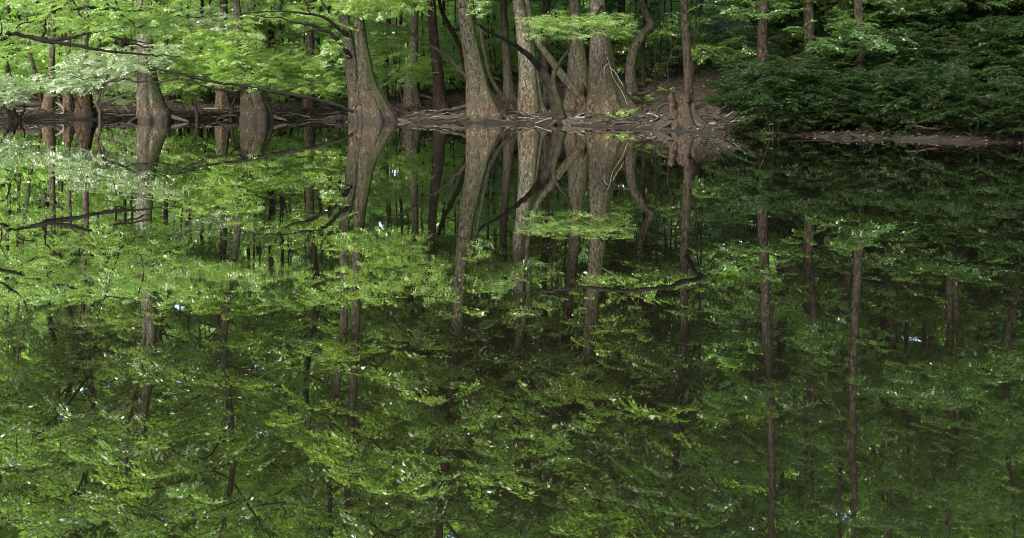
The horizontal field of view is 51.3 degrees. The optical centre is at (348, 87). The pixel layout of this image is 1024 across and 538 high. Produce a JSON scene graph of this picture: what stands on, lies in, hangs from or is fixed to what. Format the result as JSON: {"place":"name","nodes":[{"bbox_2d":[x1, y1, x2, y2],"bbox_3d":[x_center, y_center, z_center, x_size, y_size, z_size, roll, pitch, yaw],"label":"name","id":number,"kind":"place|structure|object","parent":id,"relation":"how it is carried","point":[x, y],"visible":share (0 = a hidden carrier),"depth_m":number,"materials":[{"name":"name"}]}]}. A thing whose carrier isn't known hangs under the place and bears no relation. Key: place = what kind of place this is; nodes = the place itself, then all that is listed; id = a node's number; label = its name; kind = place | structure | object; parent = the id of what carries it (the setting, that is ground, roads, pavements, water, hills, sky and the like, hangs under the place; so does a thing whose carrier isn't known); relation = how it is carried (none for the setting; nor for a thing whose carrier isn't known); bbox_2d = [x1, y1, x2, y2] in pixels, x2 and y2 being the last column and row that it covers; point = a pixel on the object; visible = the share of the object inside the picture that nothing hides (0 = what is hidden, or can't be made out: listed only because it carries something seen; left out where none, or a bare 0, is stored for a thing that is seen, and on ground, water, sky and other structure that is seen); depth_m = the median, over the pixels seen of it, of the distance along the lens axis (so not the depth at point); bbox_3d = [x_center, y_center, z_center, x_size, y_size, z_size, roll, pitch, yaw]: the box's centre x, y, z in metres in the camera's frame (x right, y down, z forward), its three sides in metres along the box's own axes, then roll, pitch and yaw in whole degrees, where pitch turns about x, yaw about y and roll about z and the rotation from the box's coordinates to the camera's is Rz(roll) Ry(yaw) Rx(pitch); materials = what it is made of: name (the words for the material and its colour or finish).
{"place":"outdoors","nodes":[
{"label":"outdoors","id":0,"kind":"place"},
{"bbox_2d":[0,120,1023,537],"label":"water","id":1,"kind":"structure","parent":0,"point":[238,328],"depth_m":5.12,"materials":[{"name":"green liquid"}]},
{"bbox_2d":[0,1,1023,142],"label":"ground","id":2,"kind":"structure","parent":0,"point":[707,89],"depth_m":38.34,"materials":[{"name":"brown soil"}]},
{"bbox_2d":[0,73,49,120],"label":"bush","id":3,"kind":"object","parent":2,"relation":"on","point":[13,115],"visible":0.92,"depth_m":37.16,"materials":[{"name":"green plant"}]},
{"bbox_2d":[0,0,56,98],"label":"woodland tree","id":4,"kind":"object","parent":2,"relation":"on","point":[18,18],"visible":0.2,"depth_m":51.80,"materials":[{"name":"green plant"}]},
{"bbox_2d":[0,0,63,95],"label":"woodland tree","id":5,"kind":"object","parent":2,"relation":"on","point":[8,49],"visible":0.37,"depth_m":49.89,"materials":[{"name":"green plant"}]},
{"bbox_2d":[10,1,57,96],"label":"woodland tree","id":6,"kind":"object","parent":2,"relation":"on","point":[37,24],"visible":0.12,"depth_m":61.90,"materials":[{"name":"green plant"}]},
{"bbox_2d":[0,0,91,101],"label":"woodland tree","id":7,"kind":"object","parent":2,"relation":"on","point":[31,63],"visible":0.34,"depth_m":47.13,"materials":[{"name":"green plant"}]},
{"bbox_2d":[0,12,112,96],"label":"woodland tree","id":8,"kind":"object","parent":2,"relation":"on","point":[59,56],"visible":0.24,"depth_m":45.65,"materials":[{"name":"green plant"}]},
{"bbox_2d":[0,3,112,100],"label":"woodland tree","id":9,"kind":"object","parent":2,"relation":"on","point":[44,66],"visible":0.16,"depth_m":49.77,"materials":[{"name":"green plant"}]},
{"bbox_2d":[62,4,74,112],"bbox_3d":[-10.176,-4.796,40.422,10.268,12.782,10.024,0,0,0],"label":"swamp tree","id":10,"kind":"object","parent":2,"relation":"on","point":[68,104],"visible":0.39,"depth_m":39.87,"materials":[{"name":"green plant"}]},
{"bbox_2d":[41,0,110,111],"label":"swamp tree","id":11,"kind":"object","parent":2,"relation":"on","point":[48,102],"visible":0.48,"depth_m":40.89,"materials":[{"name":"brown plant"}]},
{"bbox_2d":[38,0,114,96],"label":"woodland tree","id":12,"kind":"object","parent":2,"relation":"on","point":[98,46],"visible":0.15,"depth_m":53.99,"materials":[{"name":"green plant"}]},
{"bbox_2d":[73,0,126,118],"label":"swamp tree","id":13,"kind":"object","parent":2,"relation":"on","point":[84,106],"visible":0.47,"depth_m":38.76,"materials":[{"name":"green plant"}]},
{"bbox_2d":[0,0,204,76],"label":"overhanging tree","id":14,"kind":"object","parent":2,"relation":"on","point":[114,20],"visible":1,"depth_m":28.18,"materials":[{"name":"green plant"}]},
{"bbox_2d":[91,76,136,105],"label":"bush","id":15,"kind":"object","parent":2,"relation":"on","point":[121,99],"visible":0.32,"depth_m":43.85,"materials":[{"name":"green plant"}]},
{"bbox_2d":[74,3,194,99],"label":"woodland tree","id":16,"kind":"object","parent":2,"relation":"on","point":[154,41],"visible":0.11,"depth_m":49.91,"materials":[{"name":"green plant"}]},
{"bbox_2d":[31,0,259,121],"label":"understory tree","id":17,"kind":"object","parent":2,"relation":"on","point":[74,80],"visible":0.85,"depth_m":36.64,"materials":[{"name":"green plant"}]},
{"bbox_2d":[128,0,189,121],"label":"cypress tree","id":18,"kind":"object","parent":2,"relation":"on","point":[151,106],"visible":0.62,"depth_m":36.17,"materials":[{"name":"brown plant"}]},
{"bbox_2d":[131,1,204,102],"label":"woodland tree","id":19,"kind":"object","parent":2,"relation":"on","point":[163,91],"visible":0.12,"depth_m":44.96,"materials":[{"name":"green plant"}]},
{"bbox_2d":[154,4,232,101],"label":"woodland tree","id":20,"kind":"object","parent":2,"relation":"on","point":[179,97],"visible":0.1,"depth_m":47.95,"materials":[{"name":"green plant"}]},
{"bbox_2d":[156,26,239,120],"bbox_3d":[-5.387,-0.294,37.088,3.524,3.849,3.667,0,0,0],"label":"understory tree","id":21,"kind":"object","parent":2,"relation":"on","point":[195,69],"visible":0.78,"depth_m":36.61,"materials":[{"name":"green plant"}]},
{"bbox_2d":[214,0,230,109],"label":"swamp tree","id":22,"kind":"object","parent":2,"relation":"on","point":[222,99],"visible":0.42,"depth_m":41.82,"materials":[{"name":"brown plant"}]},
{"bbox_2d":[151,66,353,112],"bbox_3d":[-3.212,0.085,34.900,6.775,1.589,0.160,0,0,0],"label":"fallen limb","id":23,"kind":"object","parent":2,"relation":"on","point":[276,92],"visible":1,"depth_m":34.87,"materials":[{"name":"brown wood"}]},
{"bbox_2d":[213,0,304,99],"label":"woodland tree","id":24,"kind":"object","parent":2,"relation":"on","point":[269,32],"visible":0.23,"depth_m":49.85,"materials":[{"name":"green plant"}]},
{"bbox_2d":[232,0,287,121],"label":"cypress tree","id":25,"kind":"object","parent":2,"relation":"on","point":[255,106],"visible":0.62,"depth_m":35.95,"materials":[{"name":"brown plant"}]},
{"bbox_2d":[205,17,347,119],"bbox_3d":[-2.585,-0.397,36.954,5.519,3.958,4.873,0,0,0],"label":"understory tree","id":26,"kind":"object","parent":2,"relation":"on","point":[270,66],"visible":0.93,"depth_m":36.94,"materials":[{"name":"green plant"}]},
{"bbox_2d":[256,0,336,100],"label":"woodland tree","id":27,"kind":"object","parent":2,"relation":"on","point":[280,38],"visible":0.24,"depth_m":49.72,"materials":[{"name":"green plant"}]},
{"bbox_2d":[269,0,324,108],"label":"swamp tree","id":28,"kind":"object","parent":2,"relation":"on","point":[308,103],"visible":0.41,"depth_m":41.86,"materials":[{"name":"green plant"}]},
{"bbox_2d":[262,17,334,101],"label":"woodland tree","id":29,"kind":"object","parent":2,"relation":"on","point":[286,47],"visible":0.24,"depth_m":45.46,"materials":[{"name":"green plant"}]},
{"bbox_2d":[274,84,347,108],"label":"bush","id":30,"kind":"object","parent":2,"relation":"on","point":[339,100],"visible":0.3,"depth_m":42.15,"materials":[{"name":"green plant"}]},
{"bbox_2d":[233,0,431,121],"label":"cypress tree","id":31,"kind":"object","parent":2,"relation":"on","point":[368,101],"visible":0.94,"depth_m":36.20,"materials":[{"name":"brown plant"}]},
{"bbox_2d":[297,5,392,98],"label":"woodland tree","id":32,"kind":"object","parent":2,"relation":"on","point":[322,37],"visible":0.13,"depth_m":49.92,"materials":[{"name":"green plant"}]},
{"bbox_2d":[314,0,379,99],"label":"woodland tree","id":33,"kind":"object","parent":2,"relation":"on","point":[330,6],"visible":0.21,"depth_m":51.92,"materials":[{"name":"green plant"}]},
{"bbox_2d":[0,0,748,96],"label":"distant wood","id":34,"kind":"object","parent":2,"relation":"on","point":[108,42],"visible":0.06,"depth_m":70.20,"materials":[{"name":"green plant"}]},
{"bbox_2d":[344,9,404,96],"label":"woodland tree","id":35,"kind":"object","parent":2,"relation":"on","point":[392,23],"visible":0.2,"depth_m":51.94,"materials":[{"name":"green plant"}]},
{"bbox_2d":[367,0,427,101],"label":"swamp tree","id":36,"kind":"object","parent":2,"relation":"on","point":[385,89],"visible":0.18,"depth_m":45.91,"materials":[{"name":"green plant"}]},
{"bbox_2d":[365,10,461,101],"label":"understory tree","id":37,"kind":"object","parent":2,"relation":"on","point":[386,36],"visible":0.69,"depth_m":43.98,"materials":[{"name":"green wood"}]},
{"bbox_2d":[368,16,460,100],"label":"woodland tree","id":38,"kind":"object","parent":2,"relation":"on","point":[407,38],"visible":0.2,"depth_m":47.99,"materials":[{"name":"green plant"}]},
{"bbox_2d":[388,0,445,106],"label":"cypress tree","id":39,"kind":"object","parent":2,"relation":"on","point":[413,77],"visible":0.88,"depth_m":41.62,"materials":[{"name":"green plant"}]},
{"bbox_2d":[378,22,465,79],"bbox_3d":[2.695,-1.291,37.597,3.313,2.146,0.204,0,0,0],"label":"leaning limb","id":40,"kind":"object","parent":2,"relation":"on","point":[458,67],"visible":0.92,"depth_m":37.56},
{"bbox_2d":[389,0,461,93],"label":"woodland tree","id":41,"kind":"object","parent":2,"relation":"on","point":[449,13],"visible":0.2,"depth_m":52.95,"materials":[{"name":"green plant"}]},
{"bbox_2d":[427,0,449,108],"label":"swamp tree","id":42,"kind":"object","parent":2,"relation":"on","point":[439,97],"visible":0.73,"depth_m":39.83,"materials":[{"name":"brown plant"}]},
{"bbox_2d":[398,0,498,87],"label":"woodland tree","id":43,"kind":"object","parent":2,"relation":"on","point":[443,22],"visible":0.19,"depth_m":51.94,"materials":[{"name":"green plant"}]},
{"bbox_2d":[401,0,500,93],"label":"woodland tree","id":44,"kind":"object","parent":2,"relation":"on","point":[453,69],"visible":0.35,"depth_m":46.51,"materials":[{"name":"green plant"}]},
{"bbox_2d":[438,0,465,83],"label":"leaning tree","id":45,"kind":"object","parent":2,"relation":"on","point":[451,29],"visible":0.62,"depth_m":42.92,"materials":[{"name":"brown plant"}]},
{"bbox_2d":[420,7,514,94],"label":"woodland tree","id":46,"kind":"object","parent":2,"relation":"on","point":[452,55],"visible":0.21,"depth_m":47.79,"materials":[{"name":"green plant"}]},
{"bbox_2d":[456,0,515,121],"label":"cypress tree","id":47,"kind":"object","parent":2,"relation":"on","point":[481,101],"visible":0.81,"depth_m":35.22,"materials":[{"name":"brown plant"}]},
{"bbox_2d":[470,0,517,85],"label":"understory tree","id":48,"kind":"object","parent":2,"relation":"on","point":[492,7],"visible":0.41,"depth_m":45.93,"materials":[{"name":"green plant"}]},
{"bbox_2d":[453,0,540,87],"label":"woodland tree","id":49,"kind":"object","parent":2,"relation":"on","point":[488,46],"visible":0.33,"depth_m":45.99,"materials":[{"name":"green plant"}]},
{"bbox_2d":[500,0,516,99],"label":"swamp tree","id":50,"kind":"object","parent":2,"relation":"on","point":[509,89],"visible":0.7,"depth_m":40.86,"materials":[{"name":"brown plant"}]},
{"bbox_2d":[466,0,591,125],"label":"forked tree","id":51,"kind":"object","parent":2,"relation":"on","point":[558,115],"visible":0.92,"depth_m":32.96,"materials":[{"name":"brown plant"}]},
{"bbox_2d":[513,0,547,114],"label":"cypress tree","id":52,"kind":"object","parent":2,"relation":"on","point":[530,100],"visible":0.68,"depth_m":36.54,"materials":[{"name":"brown plant"}]},
{"bbox_2d":[475,0,589,110],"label":"swamp tree","id":53,"kind":"object","parent":2,"relation":"on","point":[507,102],"visible":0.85,"depth_m":37.44,"materials":[{"name":"brown plant"}]},
{"bbox_2d":[508,0,568,94],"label":"swamp tree","id":54,"kind":"object","parent":2,"relation":"on","point":[546,6],"visible":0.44,"depth_m":40.91,"materials":[{"name":"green plant"}]},
{"bbox_2d":[493,25,589,58],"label":"woodland tree","id":55,"kind":"object","parent":2,"relation":"on","point":[552,41],"visible":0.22,"depth_m":45.82,"materials":[{"name":"green plant"}]},
{"bbox_2d":[532,0,568,67],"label":"understory tree","id":56,"kind":"object","parent":2,"relation":"on","point":[555,55],"visible":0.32,"depth_m":45.69,"materials":[{"name":"green plant"}]},
{"bbox_2d":[525,0,586,107],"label":"leaning tree","id":57,"kind":"object","parent":2,"relation":"on","point":[573,89],"visible":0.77,"depth_m":35.50,"materials":[{"name":"brown plant"}]},
{"bbox_2d":[563,0,587,108],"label":"cypress tree","id":58,"kind":"object","parent":2,"relation":"on","point":[577,70],"visible":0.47,"depth_m":37.13,"materials":[{"name":"brown plant"}]},
{"bbox_2d":[513,0,642,116],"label":"cypress tree","id":59,"kind":"object","parent":2,"relation":"on","point":[605,94],"visible":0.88,"depth_m":34.50,"materials":[{"name":"brown plant"}]},
{"bbox_2d":[551,0,626,74],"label":"swamp tree","id":60,"kind":"object","parent":2,"relation":"on","point":[621,8],"visible":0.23,"depth_m":42.88,"materials":[{"name":"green plant"}]},
{"bbox_2d":[489,0,704,83],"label":"swamp tree","id":61,"kind":"object","parent":2,"relation":"on","point":[649,7],"visible":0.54,"depth_m":40.64,"materials":[{"name":"green plant"}]},
{"bbox_2d":[568,1,682,55],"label":"woodland tree","id":62,"kind":"object","parent":2,"relation":"on","point":[615,12],"visible":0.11,"depth_m":44.98,"materials":[{"name":"green plant"}]},
{"bbox_2d":[583,0,680,80],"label":"woodland tree","id":63,"kind":"object","parent":2,"relation":"on","point":[621,49],"visible":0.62,"depth_m":40.35,"materials":[{"name":"green plant"}]},
{"bbox_2d":[625,0,655,92],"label":"sinuous tree","id":64,"kind":"object","parent":2,"relation":"on","point":[632,59],"visible":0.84,"depth_m":38.35,"materials":[{"name":"brown plant"}]},
{"bbox_2d":[588,0,692,73],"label":"woodland tree","id":65,"kind":"object","parent":2,"relation":"on","point":[653,51],"visible":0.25,"depth_m":42.58,"materials":[{"name":"green plant"}]},
{"bbox_2d":[625,0,682,66],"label":"understory tree","id":66,"kind":"object","parent":2,"relation":"on","point":[659,22],"visible":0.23,"depth_m":43.48,"materials":[{"name":"green plant"}]},
{"bbox_2d":[652,86,709,129],"bbox_3d":[9.340,0.730,29.583,2.381,1.497,2.372,0,0,0],"label":"rotten stump","id":67,"kind":"object","parent":2,"relation":"on","point":[682,111],"visible":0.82,"depth_m":29.25,"materials":[{"name":"brown wood"}]},
{"bbox_2d":[645,0,719,54],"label":"woodland tree","id":68,"kind":"object","parent":2,"relation":"on","point":[689,7],"visible":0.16,"depth_m":45.83,"materials":[{"name":"green plant"}]},
{"bbox_2d":[680,0,693,101],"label":"swamp tree","id":69,"kind":"object","parent":2,"relation":"on","point":[687,59],"visible":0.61,"depth_m":32.89,"materials":[{"name":"brown plant"}]},
{"bbox_2d":[611,0,770,82],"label":"woodland tree","id":70,"kind":"object","parent":2,"relation":"on","point":[694,49],"visible":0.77,"depth_m":37.81,"materials":[{"name":"green plant"}]},
{"bbox_2d":[641,0,747,76],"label":"woodland tree","id":71,"kind":"object","parent":2,"relation":"on","point":[697,39],"visible":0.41,"depth_m":40.76,"materials":[{"name":"green plant"}]},
{"bbox_2d":[677,0,756,74],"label":"tree","id":72,"kind":"object","parent":2,"relation":"on","point":[714,30],"visible":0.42,"depth_m":41.18,"materials":[{"name":"green plant"}]},
{"bbox_2d":[691,0,758,55],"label":"woodland tree","id":73,"kind":"object","parent":2,"relation":"on","point":[741,30],"visible":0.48,"depth_m":41.85,"materials":[{"name":"green plant"}]},
{"bbox_2d":[687,0,809,119],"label":"woodland tree","id":74,"kind":"object","parent":2,"relation":"on","point":[764,14],"visible":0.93,"depth_m":28.55,"materials":[{"name":"green plant"}]},
{"bbox_2d":[701,51,845,135],"bbox_3d":[10.747,0.235,26.492,3.472,2.350,3.447,0,0,0],"label":"evergreen bush","id":75,"kind":"object","parent":2,"relation":"on","point":[738,96],"visible":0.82,"depth_m":25.91,"materials":[{"name":"green plant"}]},
{"bbox_2d":[716,38,836,114],"bbox_3d":[12.077,-0.168,29.256,3.540,2.454,3.291,0,0,0],"label":"evergreen bush","id":76,"kind":"object","parent":2,"relation":"on","point":[773,55],"visible":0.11,"depth_m":29.15,"materials":[{"name":"green plant"}]},
{"bbox_2d":[747,17,837,64],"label":"evergreen bush","id":77,"kind":"object","parent":2,"relation":"on","point":[784,47],"visible":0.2,"depth_m":33.55,"materials":[{"name":"green plant"}]},
{"bbox_2d":[739,0,853,55],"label":"evergreen bush","id":78,"kind":"object","parent":2,"relation":"on","point":[772,24],"visible":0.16,"depth_m":36.80,"materials":[{"name":"green plant"}]},
{"bbox_2d":[769,0,852,57],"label":"woodland tree","id":79,"kind":"object","parent":2,"relation":"on","point":[798,4],"visible":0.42,"depth_m":35.88,"materials":[{"name":"green plant"}]},
{"bbox_2d":[754,57,878,132],"bbox_3d":[11.719,0.276,26.273,3.074,2.131,2.858,0,0,-3],"label":"evergreen bush","id":80,"kind":"object","parent":2,"relation":"on","point":[809,93],"visible":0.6,"depth_m":25.54,"materials":[{"name":"green plant"}]},
{"bbox_2d":[783,46,885,92],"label":"evergreen bush","id":81,"kind":"object","parent":2,"relation":"on","point":[844,55],"visible":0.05,"depth_m":27.93,"materials":[{"name":"green plant"}]},
{"bbox_2d":[782,7,898,61],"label":"evergreen bush","id":82,"kind":"object","parent":2,"relation":"on","point":[819,33],"visible":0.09,"depth_m":32.41,"materials":[{"name":"green plant"}]},
{"bbox_2d":[782,0,918,120],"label":"woodland tree","id":83,"kind":"object","parent":2,"relation":"on","point":[862,49],"visible":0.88,"depth_m":26.51,"materials":[{"name":"green plant"}]},
{"bbox_2d":[814,0,895,28],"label":"woodland tree","id":84,"kind":"object","parent":2,"relation":"on","point":[847,6],"visible":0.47,"depth_m":30.75,"materials":[{"name":"green plant"}]},
{"bbox_2d":[800,0,925,59],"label":"woodland tree","id":85,"kind":"object","parent":2,"relation":"on","point":[811,12],"visible":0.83,"depth_m":30.43,"materials":[{"name":"green plant"}]},
{"bbox_2d":[818,66,920,134],"bbox_3d":[12.654,0.330,25.403,2.548,1.700,2.430,0,0,40],"label":"evergreen bush","id":86,"kind":"object","parent":2,"relation":"on","point":[851,91],"visible":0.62,"depth_m":25.03,"materials":[{"name":"green plant"}]},
{"bbox_2d":[803,0,941,53],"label":"woodland tree","id":87,"kind":"object","parent":2,"relation":"on","point":[907,14],"visible":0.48,"depth_m":30.34,"materials":[{"name":"green plant"}]},
{"bbox_2d":[812,20,974,120],"bbox_3d":[14.128,-0.344,27.342,4.163,2.818,4.133,0,0,30],"label":"evergreen bush","id":88,"kind":"object","parent":2,"relation":"on","point":[906,33],"visible":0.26,"depth_m":26.51,"materials":[{"name":"green plant"}]},
{"bbox_2d":[823,3,968,60],"bbox_3d":[16.775,-1.431,32.068,4.417,3.062,4.106,0,0,11],"label":"evergreen bush","id":89,"kind":"object","parent":2,"relation":"on","point":[890,25],"visible":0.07,"depth_m":30.97,"materials":[{"name":"green plant"}]},
{"bbox_2d":[854,57,979,136],"bbox_3d":[13.455,0.293,24.577,2.902,1.978,2.923,0,0,-28],"label":"evergreen bush","id":90,"kind":"object","parent":2,"relation":"on","point":[906,78],"visible":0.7,"depth_m":24.14,"materials":[{"name":"green plant"}]},
{"bbox_2d":[854,29,997,107],"bbox_3d":[14.909,-0.249,26.696,3.280,2.446,3.528,0,0,-9],"label":"evergreen bush","id":91,"kind":"object","parent":2,"relation":"on","point":[937,51],"visible":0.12,"depth_m":25.86,"materials":[{"name":"green plant"}]},
{"bbox_2d":[863,0,1023,54],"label":"tree","id":92,"kind":"object","parent":2,"relation":"on","point":[927,13],"visible":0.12,"depth_m":29.88,"materials":[{"name":"green plant"}]},
{"bbox_2d":[911,0,995,43],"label":"woodland tree","id":93,"kind":"object","parent":2,"relation":"on","point":[957,2],"visible":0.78,"depth_m":29.05,"materials":[{"name":"green plant"}]},
{"bbox_2d":[889,0,1023,54],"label":"evergreen bush","id":94,"kind":"object","parent":2,"relation":"on","point":[996,9],"visible":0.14,"depth_m":29.61,"materials":[{"name":"green plant"}]},
{"bbox_2d":[912,61,1023,137],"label":"evergreen bush","id":95,"kind":"object","parent":2,"relation":"on","point":[954,111],"visible":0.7,"depth_m":22.96,"materials":[{"name":"green plant"}]},
{"bbox_2d":[926,15,1023,103],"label":"evergreen bush","id":96,"kind":"object","parent":2,"relation":"on","point":[966,49],"visible":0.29,"depth_m":25.50,"materials":[{"name":"green plant"}]},
{"bbox_2d":[935,0,1020,41],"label":"woodland tree","id":97,"kind":"object","parent":2,"relation":"on","point":[995,3],"visible":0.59,"depth_m":29.04,"materials":[{"name":"green plant"}]},
{"bbox_2d":[957,14,1023,106],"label":"evergreen bush","id":98,"kind":"object","parent":2,"relation":"on","point":[996,29],"visible":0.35,"depth_m":25.33,"materials":[{"name":"green plant"}]},
{"bbox_2d":[960,0,1023,40],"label":"tree","id":99,"kind":"object","parent":2,"relation":"on","point":[979,14],"visible":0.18,"depth_m":29.28,"materials":[{"name":"green plant"}]},
{"bbox_2d":[966,65,1023,140],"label":"evergreen bush","id":100,"kind":"object","parent":2,"relation":"on","point":[1003,83],"visible":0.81,"depth_m":22.54,"materials":[{"name":"green plant"}]},
{"bbox_2d":[1001,44,1023,90],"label":"evergreen bush","id":101,"kind":"object","parent":2,"relation":"on","point":[1018,47],"visible":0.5,"depth_m":24.66,"materials":[{"name":"green plant"}]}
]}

